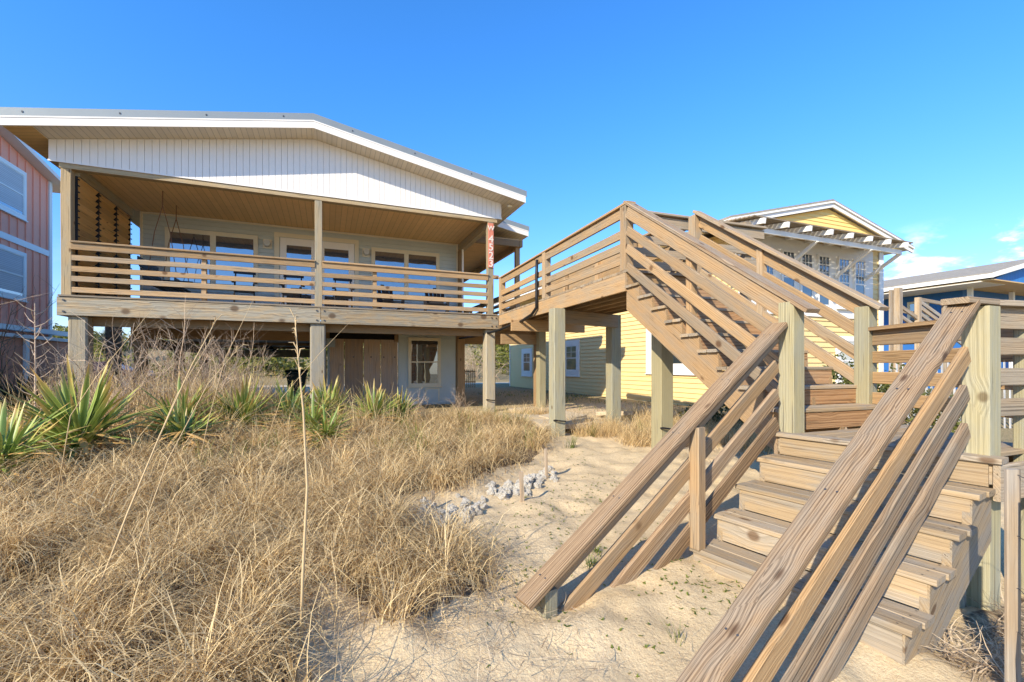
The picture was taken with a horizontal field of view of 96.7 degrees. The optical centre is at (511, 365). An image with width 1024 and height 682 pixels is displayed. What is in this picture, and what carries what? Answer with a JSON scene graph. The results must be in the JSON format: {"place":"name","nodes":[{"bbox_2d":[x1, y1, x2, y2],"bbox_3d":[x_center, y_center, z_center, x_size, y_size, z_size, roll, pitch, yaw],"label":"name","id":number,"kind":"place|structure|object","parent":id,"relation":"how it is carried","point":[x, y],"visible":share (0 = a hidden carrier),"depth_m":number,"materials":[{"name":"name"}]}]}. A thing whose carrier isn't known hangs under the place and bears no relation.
{"place":"outdoors","nodes":[
{"label":"outdoors","id":0,"kind":"place"},
{"bbox_2d":[94,362,155,385],"bbox_3d":[-21.750,0.480,23.920,4.500,1.420,1.790,0,0,-22],"label":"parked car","id":1,"kind":"object","parent":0,"point":[100,366],"visible":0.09,"depth_m":23.52,"materials":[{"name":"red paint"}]},
{"bbox_2d":[217,387,363,403],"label":"driveway","id":2,"kind":"structure","parent":0,"point":[306,389],"depth_m":21.65,"materials":[{"name":"concrete"}]},
{"bbox_2d":[148,382,508,389],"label":"road","id":3,"kind":"structure","parent":0,"point":[476,383],"depth_m":29.28,"materials":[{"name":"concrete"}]},
{"bbox_2d":[0,344,1023,681],"bbox_3d":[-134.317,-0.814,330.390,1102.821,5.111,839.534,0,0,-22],"label":"ground","id":4,"kind":"structure","parent":0,"point":[652,606],"depth_m":2.75,"materials":[{"name":"sand"}]},
{"bbox_2d":[7,393,45,442],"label":"yucca plant","id":5,"kind":"object","parent":4,"relation":"on","point":[9,416],"visible":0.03,"depth_m":5.90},
{"bbox_2d":[0,275,58,398],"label":"bare tree","id":6,"kind":"object","parent":4,"relation":"on","point":[1,371],"visible":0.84,"depth_m":11.26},
{"bbox_2d":[0,371,61,422],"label":"yucca plant","id":7,"kind":"object","parent":4,"relation":"on","point":[16,392],"visible":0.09,"depth_m":8.84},
{"bbox_2d":[0,125,67,401],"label":"pink house","id":8,"kind":"structure","parent":4,"relation":"on","point":[30,178],"depth_m":14.72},
{"bbox_2d":[0,156,27,221],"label":"window","id":9,"kind":"structure","parent":8,"relation":"in","point":[13,180],"depth_m":14.22,"materials":[{"name":"blue glass"}]},
{"bbox_2d":[0,244,27,302],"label":"window","id":10,"kind":"structure","parent":8,"relation":"in","point":[13,262],"depth_m":14.19,"materials":[{"name":"blue glass"}]},
{"bbox_2d":[14,299,53,425],"bbox_3d":[-6.627,0.253,6.314,0.384,2.342,0.383,0,0,-22],"label":"bleached sapling","id":11,"kind":"object","parent":4,"relation":"on","point":[34,353],"visible":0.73,"depth_m":6.31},
{"bbox_2d":[0,397,93,488],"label":"yucca plant","id":12,"kind":"object","parent":4,"relation":"on","point":[12,434],"visible":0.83,"depth_m":4.71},
{"bbox_2d":[20,346,133,424],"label":"bare shrub","id":13,"kind":"object","parent":4,"relation":"on","point":[72,377],"visible":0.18,"depth_m":6.62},
{"bbox_2d":[11,367,142,426],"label":"yucca plant","id":14,"kind":"object","parent":4,"relation":"on","point":[76,387],"visible":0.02,"depth_m":6.83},
{"bbox_2d":[10,331,147,407],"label":"bare shrub","id":15,"kind":"object","parent":4,"relation":"on","point":[63,369],"visible":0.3,"depth_m":7.17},
{"bbox_2d":[0,356,168,466],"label":"yucca plant","id":16,"kind":"object","parent":4,"relation":"on","point":[91,419],"visible":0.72,"depth_m":5.37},
{"bbox_2d":[53,308,152,514],"bbox_3d":[-3.056,0.430,3.399,0.756,1.741,0.029,0,0,-2],"label":"dry reed","id":17,"kind":"object","parent":4,"relation":"on","point":[69,423],"visible":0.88,"depth_m":3.40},
{"bbox_2d":[41,320,171,421],"bbox_3d":[-6.108,0.210,7.050,2.010,1.998,1.645,0,0,38],"label":"bare shrub","id":18,"kind":"object","parent":4,"relation":"on","point":[131,375],"visible":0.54,"depth_m":6.99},
{"bbox_2d":[54,340,171,407],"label":"bare shrub","id":19,"kind":"object","parent":4,"relation":"on","point":[134,372],"visible":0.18,"depth_m":7.70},
{"bbox_2d":[97,327,133,390],"bbox_3d":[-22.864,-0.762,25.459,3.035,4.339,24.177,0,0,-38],"label":"cabbage palm","id":20,"kind":"object","parent":4,"relation":"on","point":[108,334],"visible":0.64,"depth_m":16.71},
{"bbox_2d":[77,346,171,431],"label":"bare shrub","id":21,"kind":"object","parent":4,"relation":"on","point":[136,390],"visible":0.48,"depth_m":6.56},
{"bbox_2d":[54,296,229,415],"bbox_3d":[-5.897,0.004,7.517,2.365,2.351,1.935,0,0,15],"label":"bare shrub","id":22,"kind":"object","parent":4,"relation":"on","point":[176,368],"visible":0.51,"depth_m":7.44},
{"bbox_2d":[94,314,226,601],"bbox_3d":[-1.897,0.701,2.391,0.717,1.960,0.072,0,0,-10],"label":"dry reed","id":23,"kind":"object","parent":4,"relation":"on","point":[121,528],"visible":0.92,"depth_m":2.40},
{"bbox_2d":[114,371,227,448],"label":"yucca plant","id":24,"kind":"object","parent":4,"relation":"on","point":[189,406],"visible":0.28,"depth_m":6.53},
{"bbox_2d":[126,387,236,454],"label":"yucca plant","id":25,"kind":"object","parent":4,"relation":"on","point":[176,427],"visible":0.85,"depth_m":5.96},
{"bbox_2d":[132,324,234,401],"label":"bare shrub","id":26,"kind":"object","parent":4,"relation":"on","point":[182,362],"visible":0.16,"depth_m":8.03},
{"bbox_2d":[126,344,245,575],"bbox_3d":[-2.020,0.763,2.736,0.792,1.796,0.070,0,0,-10],"label":"dry reed","id":27,"kind":"object","parent":4,"relation":"on","point":[169,458],"visible":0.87,"depth_m":2.70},
{"bbox_2d":[165,338,210,420],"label":"dry reed","id":28,"kind":"object","parent":4,"relation":"on","point":[187,378],"visible":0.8,"depth_m":4.20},
{"bbox_2d":[138,324,245,407],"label":"bare shrub","id":29,"kind":"object","parent":4,"relation":"on","point":[187,365],"visible":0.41,"depth_m":7.43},
{"bbox_2d":[147,322,254,418],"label":"bare shrub","id":30,"kind":"object","parent":4,"relation":"on","point":[195,375],"visible":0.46,"depth_m":7.23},
{"bbox_2d":[147,325,280,420],"bbox_3d":[-5.127,0.191,8.061,2.010,1.998,1.645,0,0,10],"label":"bare shrub","id":31,"kind":"object","parent":4,"relation":"on","point":[263,358],"visible":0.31,"depth_m":8.01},
{"bbox_2d":[198,301,252,468],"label":"dry reed","id":32,"kind":"object","parent":4,"relation":"on","point":[215,393],"visible":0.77,"depth_m":4.80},
{"bbox_2d":[188,322,281,401],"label":"bare shrub","id":33,"kind":"object","parent":4,"relation":"on","point":[249,370],"visible":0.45,"depth_m":7.71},
{"bbox_2d":[199,375,286,438],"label":"yucca plant","id":34,"kind":"object","parent":4,"relation":"on","point":[245,397],"visible":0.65,"depth_m":6.96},
{"bbox_2d":[241,355,289,416],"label":"bare shrub","id":35,"kind":"object","parent":4,"relation":"on","point":[266,386],"visible":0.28,"depth_m":8.47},
{"bbox_2d":[0,107,535,410],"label":"beach house","id":36,"kind":"structure","parent":4,"relation":"on","point":[319,203],"depth_m":10.88,"materials":[{"name":"white wood"}]},
{"bbox_2d":[137,191,192,291],"bbox_3d":[-8.126,-2.899,10.725,0.742,2.102,1.300,0,0,-22],"label":"porch swing","id":37,"kind":"object","parent":36,"relation":"hanging from","point":[156,278],"visible":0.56,"depth_m":10.78,"materials":[{"name":"wicker"}]},
{"bbox_2d":[165,227,257,286],"bbox_3d":[-8.006,-2.833,12.182,2.180,1.535,0.092,0,0,-22],"label":"window","id":38,"kind":"structure","parent":36,"relation":"in","point":[200,240],"depth_m":12.16,"materials":[{"name":"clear glass"}]},
{"bbox_2d":[231,271,256,302],"bbox_3d":[-6.531,-1.891,11.107,0.566,1.048,0.505,0,0,-28],"label":"patio chair","id":39,"kind":"object","parent":36,"relation":"on","point":[246,273],"visible":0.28,"depth_m":11.18,"materials":[{"name":"plastic"}]},
{"bbox_2d":[279,275,304,304],"bbox_3d":[-5.577,-1.891,11.550,0.566,1.048,0.505,0,0,-16],"label":"patio chair","id":40,"kind":"object","parent":36,"relation":"on","point":[283,286],"visible":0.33,"depth_m":11.64,"materials":[{"name":"plastic"}]},
{"bbox_2d":[280,237,314,305],"bbox_3d":[-6.080,-2.505,12.992,0.960,2.230,0.042,0,0,-22],"label":"door","id":41,"kind":"structure","parent":36,"relation":"in","point":[289,247],"depth_m":12.98,"materials":[{"name":"glass"}]},
{"bbox_2d":[322,241,353,307],"bbox_3d":[-5.154,-2.505,13.370,0.980,2.230,0.042,0,0,-22],"label":"door","id":42,"kind":"structure","parent":36,"relation":"in","point":[331,251],"depth_m":13.37,"materials":[{"name":"glass"}]},
{"bbox_2d":[332,278,354,307],"bbox_3d":[-4.448,-1.891,12.011,0.566,1.048,0.505,0,0,-25],"label":"patio chair","id":43,"kind":"object","parent":36,"relation":"on","point":[344,297],"visible":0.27,"depth_m":12.07,"materials":[{"name":"plastic"}]},
{"bbox_2d":[377,285,404,309],"bbox_3d":[-3.444,-1.821,12.537,0.781,0.956,0.918,0,0,-34],"label":"adirondack chair","id":44,"kind":"object","parent":36,"relation":"on","point":[385,300],"visible":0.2,"depth_m":12.40,"materials":[{"name":"plastic"}]},
{"bbox_2d":[371,247,439,295],"bbox_3d":[-3.275,-2.822,14.113,2.140,1.515,0.092,0,0,-22],"label":"window","id":45,"kind":"structure","parent":36,"relation":"in","point":[379,256],"depth_m":14.09,"materials":[{"name":"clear glass"}]},
{"bbox_2d":[407,337,441,387],"bbox_3d":[-2.747,-0.107,14.328,1.080,1.565,0.092,0,0,-22],"label":"window","id":46,"kind":"structure","parent":36,"relation":"in","point":[424,354],"depth_m":14.32,"materials":[{"name":"clear glass"}]},
{"bbox_2d":[424,288,450,311],"bbox_3d":[-2.191,-1.821,13.048,0.781,0.956,0.918,0,0,-14],"label":"adirondack chair","id":47,"kind":"object","parent":36,"relation":"on","point":[437,303],"visible":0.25,"depth_m":13.21,"materials":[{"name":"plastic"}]},
{"bbox_2d":[488,223,493,267],"bbox_3d":[-0.560,-3.210,12.118,0.189,1.180,0.033,0,0,-22],"label":"house number sign","id":48,"kind":"object","parent":36,"relation":"attached to","point":[490,245],"visible":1,"depth_m":12.11,"materials":[{"name":"red paint"}]},
{"bbox_2d":[52,323,508,382],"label":"dune scrub","id":49,"kind":"object","parent":4,"relation":"on","point":[281,361],"visible":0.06,"depth_m":33.84,"materials":[{"name":"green plant"}]},
{"bbox_2d":[283,307,308,653],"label":"dry reed","id":50,"kind":"object","parent":4,"relation":"on","point":[304,538],"visible":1,"depth_m":2.22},
{"bbox_2d":[285,369,307,398],"bbox_3d":[-7.546,0.668,15.976,0.700,1.087,0.845,0,0,-22],"label":"wheelie bin","id":51,"kind":"object","parent":4,"relation":"on","point":[293,374],"visible":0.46,"depth_m":15.65,"materials":[{"name":"black plastic"}]},
{"bbox_2d":[262,373,332,430],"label":"yucca plant","id":52,"kind":"object","parent":4,"relation":"on","point":[290,404],"visible":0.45,"depth_m":8.03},
{"bbox_2d":[258,322,349,463],"bbox_3d":[-2.408,0.398,5.201,1.117,1.807,0.009,0,0,0],"label":"dry reed","id":53,"kind":"object","parent":4,"relation":"on","point":[286,392],"visible":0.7,"depth_m":5.20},
{"bbox_2d":[272,389,347,436],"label":"yucca plant","id":54,"kind":"object","parent":4,"relation":"on","point":[317,413],"visible":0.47,"depth_m":7.15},
{"bbox_2d":[290,401,360,448],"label":"yucca plant","id":55,"kind":"object","parent":4,"relation":"on","point":[328,429],"visible":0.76,"depth_m":6.40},
{"bbox_2d":[298,374,357,419],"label":"yucca plant","id":56,"kind":"object","parent":4,"relation":"on","point":[324,397],"visible":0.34,"depth_m":8.54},
{"bbox_2d":[337,381,404,423],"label":"yucca plant","id":57,"kind":"object","parent":4,"relation":"on","point":[380,400],"visible":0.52,"depth_m":8.29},
{"bbox_2d":[16,391,780,677],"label":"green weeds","id":58,"kind":"object","parent":4,"relation":"on","point":[597,550],"visible":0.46,"depth_m":5.32,"materials":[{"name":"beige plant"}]},
{"bbox_2d":[379,386,422,423],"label":"yucca plant","id":59,"kind":"object","parent":4,"relation":"on","point":[402,405],"visible":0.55,"depth_m":9.05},
{"bbox_2d":[408,388,431,418],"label":"bare shrub","id":60,"kind":"object","parent":4,"relation":"on","point":[421,405],"visible":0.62,"depth_m":10.14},
{"bbox_2d":[414,512,427,519],"bbox_3d":[-0.827,1.357,4.039,0.126,0.119,0.128,0,0,-39],"label":"rubble rock","id":61,"kind":"object","parent":4,"relation":"on","point":[421,516],"visible":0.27,"depth_m":4.01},
{"bbox_2d":[0,344,845,681],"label":"dry grass","id":62,"kind":"structure","parent":4,"relation":"on","point":[216,634],"depth_m":3.11,"materials":[{"name":"plant"}]},
{"bbox_2d":[422,502,432,509],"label":"rubble rock","id":63,"kind":"object","parent":4,"relation":"on","point":[425,505],"visible":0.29,"depth_m":4.28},
{"bbox_2d":[431,490,434,502],"bbox_3d":[-0.755,1.331,4.369,0.051,0.272,0.021,0,0,-22],"label":"stake","id":64,"kind":"object","parent":4,"relation":"on","point":[432,494],"visible":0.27,"depth_m":4.36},
{"bbox_2d":[431,510,441,519],"bbox_3d":[-0.660,1.356,4.077,0.135,0.100,0.107,20,12,-40],"label":"rubble rock","id":65,"kind":"object","parent":4,"relation":"on","point":[434,517],"visible":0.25,"depth_m":4.04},
{"bbox_2d":[442,513,452,523],"bbox_3d":[-0.569,1.368,4.024,0.097,0.122,0.090,-4,8,-34],"label":"rubble rock","id":66,"kind":"object","parent":4,"relation":"on","point":[446,515],"visible":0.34,"depth_m":4.01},
{"bbox_2d":[448,506,456,513],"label":"rubble rock","id":67,"kind":"object","parent":4,"relation":"on","point":[451,508],"visible":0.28,"depth_m":4.20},
{"bbox_2d":[447,383,473,410],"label":"bare shrub","id":68,"kind":"object","parent":4,"relation":"on","point":[458,401],"visible":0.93,"depth_m":10.83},
{"bbox_2d":[458,508,470,518],"bbox_3d":[-0.430,1.363,4.149,0.115,0.160,0.122,-20,10,16],"label":"rubble rock","id":69,"kind":"object","parent":4,"relation":"on","point":[464,511],"visible":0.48,"depth_m":4.13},
{"bbox_2d":[462,513,470,523],"bbox_3d":[-0.408,1.385,4.088,0.096,0.126,0.090,-6,-20,14],"label":"rubble rock","id":70,"kind":"object","parent":4,"relation":"on","point":[468,514],"visible":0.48,"depth_m":4.06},
{"bbox_2d":[465,369,475,387],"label":"picket gate","id":71,"kind":"structure","parent":4,"relation":"on","point":[470,381],"depth_m":26.01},
{"bbox_2d":[466,506,474,516],"bbox_3d":[-0.388,1.363,4.200,0.108,0.142,0.102,9,28,21],"label":"rubble rock","id":72,"kind":"object","parent":4,"relation":"on","point":[471,510],"visible":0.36,"depth_m":4.17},
{"bbox_2d":[465,344,479,380],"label":"thicket bush","id":73,"kind":"object","parent":4,"relation":"on","point":[470,367],"visible":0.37,"depth_m":36.71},
{"bbox_2d":[474,508,482,515],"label":"rubble rock","id":74,"kind":"object","parent":4,"relation":"on","point":[477,511],"visible":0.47,"depth_m":4.22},
{"bbox_2d":[480,502,487,509],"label":"rubble rock","id":75,"kind":"object","parent":4,"relation":"on","point":[484,506],"visible":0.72,"depth_m":4.37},
{"bbox_2d":[467,350,508,379],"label":"thicket bush","id":76,"kind":"object","parent":4,"relation":"on","point":[482,365],"visible":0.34,"depth_m":38.72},
{"bbox_2d":[485,481,496,488],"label":"rubble rock","id":77,"kind":"object","parent":4,"relation":"on","point":[492,485],"visible":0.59,"depth_m":5.02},
{"bbox_2d":[487,487,496,495],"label":"rubble rock","id":78,"kind":"object","parent":4,"relation":"on","point":[491,491],"visible":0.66,"depth_m":4.73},
{"bbox_2d":[498,491,508,499],"bbox_3d":[-0.088,1.350,4.708,0.124,0.119,0.104,0,0,15],"label":"rubble rock","id":79,"kind":"object","parent":4,"relation":"on","point":[503,495],"visible":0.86,"depth_m":4.67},
{"bbox_2d":[505,487,511,495],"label":"rubble rock","id":80,"kind":"object","parent":4,"relation":"on","point":[509,491],"visible":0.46,"depth_m":4.79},
{"bbox_2d":[506,481,514,489],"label":"rubble rock","id":81,"kind":"object","parent":4,"relation":"on","point":[509,484],"visible":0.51,"depth_m":5.04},
{"bbox_2d":[511,487,519,495],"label":"rubble rock","id":82,"kind":"object","parent":4,"relation":"on","point":[515,491],"visible":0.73,"depth_m":4.82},
{"bbox_2d":[519,471,523,501],"bbox_3d":[0.099,1.262,4.577,0.058,0.402,0.024,0,0,-22],"label":"stake","id":83,"kind":"object","parent":4,"relation":"on","point":[521,482],"visible":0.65,"depth_m":4.57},
{"bbox_2d":[498,412,545,419],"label":"concrete slab","id":84,"kind":"structure","parent":4,"relation":"on","point":[535,416],"depth_m":10.04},
{"bbox_2d":[523,475,533,483],"bbox_3d":[0.195,1.319,5.213,0.120,0.123,0.138,0,0,-32],"label":"rubble rock","id":85,"kind":"object","parent":4,"relation":"on","point":[529,478],"visible":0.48,"depth_m":5.18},
{"bbox_2d":[509,406,548,413],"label":"concrete slab","id":86,"kind":"structure","parent":4,"relation":"on","point":[547,407],"depth_m":11.62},
{"bbox_2d":[534,482,541,487],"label":"rubble rock","id":87,"kind":"object","parent":4,"relation":"on","point":[537,484],"visible":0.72,"depth_m":5.11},
{"bbox_2d":[544,448,547,478],"bbox_3d":[0.412,1.223,5.482,0.048,0.461,0.021,0,0,-22],"label":"stake","id":88,"kind":"object","parent":4,"relation":"on","point":[546,462],"visible":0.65,"depth_m":5.47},
{"bbox_2d":[543,465,553,471],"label":"rubble rock","id":89,"kind":"object","parent":4,"relation":"on","point":[550,468],"visible":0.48,"depth_m":5.81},
{"bbox_2d":[539,411,586,418],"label":"concrete slab","id":90,"kind":"structure","parent":4,"relation":"on","point":[568,413],"depth_m":10.17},
{"bbox_2d":[531,417,607,429],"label":"concrete slab","id":91,"kind":"structure","parent":4,"relation":"on","point":[537,422],"depth_m":8.89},
{"bbox_2d":[596,411,637,414],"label":"concrete slab","id":92,"kind":"structure","parent":4,"relation":"on","point":[622,412],"depth_m":10.55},
{"bbox_2d":[231,402,1023,681],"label":"straw litter","id":93,"kind":"object","parent":4,"relation":"on","point":[990,667],"visible":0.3,"depth_m":2.45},
{"bbox_2d":[498,201,766,447],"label":"elevated walkway","id":94,"kind":"structure","parent":4,"relation":"on","point":[581,295],"depth_m":8.38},
{"bbox_2d":[459,260,537,338],"bbox_3d":[-0.451,-1.511,11.795,0.308,1.422,5.039,0,0,-26],"label":"cable","id":95,"kind":"object","parent":94,"relation":"hanging from","point":[536,300],"visible":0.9,"depth_m":9.56,"materials":[{"name":"black rubber"}]},
{"bbox_2d":[494,199,914,409],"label":"yellow house","id":96,"kind":"structure","parent":4,"relation":"on","point":[585,362],"depth_m":14.32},
{"bbox_2d":[521,348,532,376],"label":"window","id":97,"kind":"structure","parent":96,"relation":"in","point":[526,354],"depth_m":25.38,"materials":[{"name":"blue glass"}]},
{"bbox_2d":[565,339,579,376],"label":"window","id":98,"kind":"structure","parent":96,"relation":"in","point":[572,347],"depth_m":20.68,"materials":[{"name":"blue glass"}]},
{"bbox_2d":[645,329,693,374],"bbox_3d":[5.163,-0.583,14.744,0.088,1.735,2.560,0,0,-22],"label":"window","id":99,"kind":"structure","parent":96,"relation":"in","point":[679,368],"depth_m":14.66,"materials":[{"name":"white glass"}]},
{"bbox_2d":[767,247,774,275],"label":"window","id":100,"kind":"structure","parent":96,"relation":"in","point":[770,270],"depth_m":12.57,"materials":[{"name":"blue glass"}]},
{"bbox_2d":[781,249,795,287],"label":"window","id":101,"kind":"structure","parent":96,"relation":"in","point":[791,253],"depth_m":12.84,"materials":[{"name":"blue glass"}]},
{"bbox_2d":[799,251,813,297],"bbox_3d":[8.509,-2.492,13.119,0.610,1.575,0.088,0,0,-22],"label":"window","id":102,"kind":"structure","parent":96,"relation":"in","point":[807,259],"depth_m":13.13,"materials":[{"name":"blue glass"}]},
{"bbox_2d":[725,215,912,280],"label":"pergola","id":103,"kind":"object","parent":96,"relation":"attached to","point":[813,235],"depth_m":12.13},
{"bbox_2d":[817,254,832,308],"bbox_3d":[9.199,-2.492,13.400,0.620,1.575,0.088,0,0,-22],"label":"window","id":104,"kind":"structure","parent":96,"relation":"in","point":[823,261],"depth_m":13.41,"materials":[{"name":"blue glass"}]},
{"bbox_2d":[836,256,850,309],"bbox_3d":[10.037,-2.492,13.742,0.630,1.575,0.088,0,0,-22],"label":"window","id":105,"kind":"structure","parent":96,"relation":"in","point":[842,262],"depth_m":13.74,"materials":[{"name":"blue glass"}]},
{"bbox_2d":[835,336,853,383],"bbox_3d":[10.188,-0.133,13.809,1.060,1.535,0.088,0,0,-22],"label":"window","id":106,"kind":"structure","parent":96,"relation":"in","point":[850,339],"depth_m":13.76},
{"bbox_2d":[853,259,865,294],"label":"window","id":107,"kind":"structure","parent":96,"relation":"in","point":[859,269],"depth_m":14.02,"materials":[{"name":"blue glass"}]},
{"bbox_2d":[678,404,774,432],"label":"dark shrub","id":108,"kind":"object","parent":4,"relation":"on","point":[718,414],"visible":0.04,"depth_m":8.73,"materials":[{"name":"green plant"}]},
{"bbox_2d":[515,300,995,681],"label":"staircase","id":109,"kind":"structure","parent":4,"relation":"on","point":[848,611],"depth_m":2.71,"materials":[{"name":"wood"}]},
{"bbox_2d":[805,352,961,432],"bbox_3d":[6.535,0.605,8.128,3.199,1.834,1.287,0,0,5],"label":"wax myrtle","id":110,"kind":"object","parent":4,"relation":"on","point":[882,388],"visible":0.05,"depth_m":7.96,"materials":[{"name":"green plant"}]},
{"bbox_2d":[774,296,1023,610],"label":"stair landing","id":111,"kind":"object","parent":4,"relation":"on","point":[991,338],"visible":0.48,"depth_m":3.16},
{"bbox_2d":[623,201,889,450],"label":"staircase","id":112,"kind":"structure","parent":111,"relation":"on","point":[709,330],"depth_m":5.17,"materials":[{"name":"wood"}]},
{"bbox_2d":[888,287,960,372],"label":"neighbour staircase","id":113,"kind":"structure","parent":4,"relation":"on","point":[897,309],"depth_m":13.83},
{"bbox_2d":[889,362,1010,427],"bbox_3d":[10.020,0.662,9.866,4.007,1.678,0.059,0,0,-4],"label":"picket fence","id":114,"kind":"object","parent":4,"relation":"on","point":[1004,393],"visible":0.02,"depth_m":9.84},
{"bbox_2d":[884,259,1023,388],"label":"blue house","id":115,"kind":"structure","parent":4,"relation":"on","point":[1003,281],"depth_m":23.79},
{"bbox_2d":[907,302,928,321],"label":"window","id":116,"kind":"structure","parent":115,"relation":"in","point":[910,305],"depth_m":25.58,"materials":[{"name":"blue glass"}]},
{"bbox_2d":[1004,469,1023,681],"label":"wooden post","id":117,"kind":"object","parent":4,"relation":"on","point":[1012,575],"visible":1,"depth_m":2.09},
{"bbox_2d":[0,0,1023,338],"label":"sky","id":118,"kind":"structure","parent":0,"point":[907,115],"materials":[{"name":"blue"}]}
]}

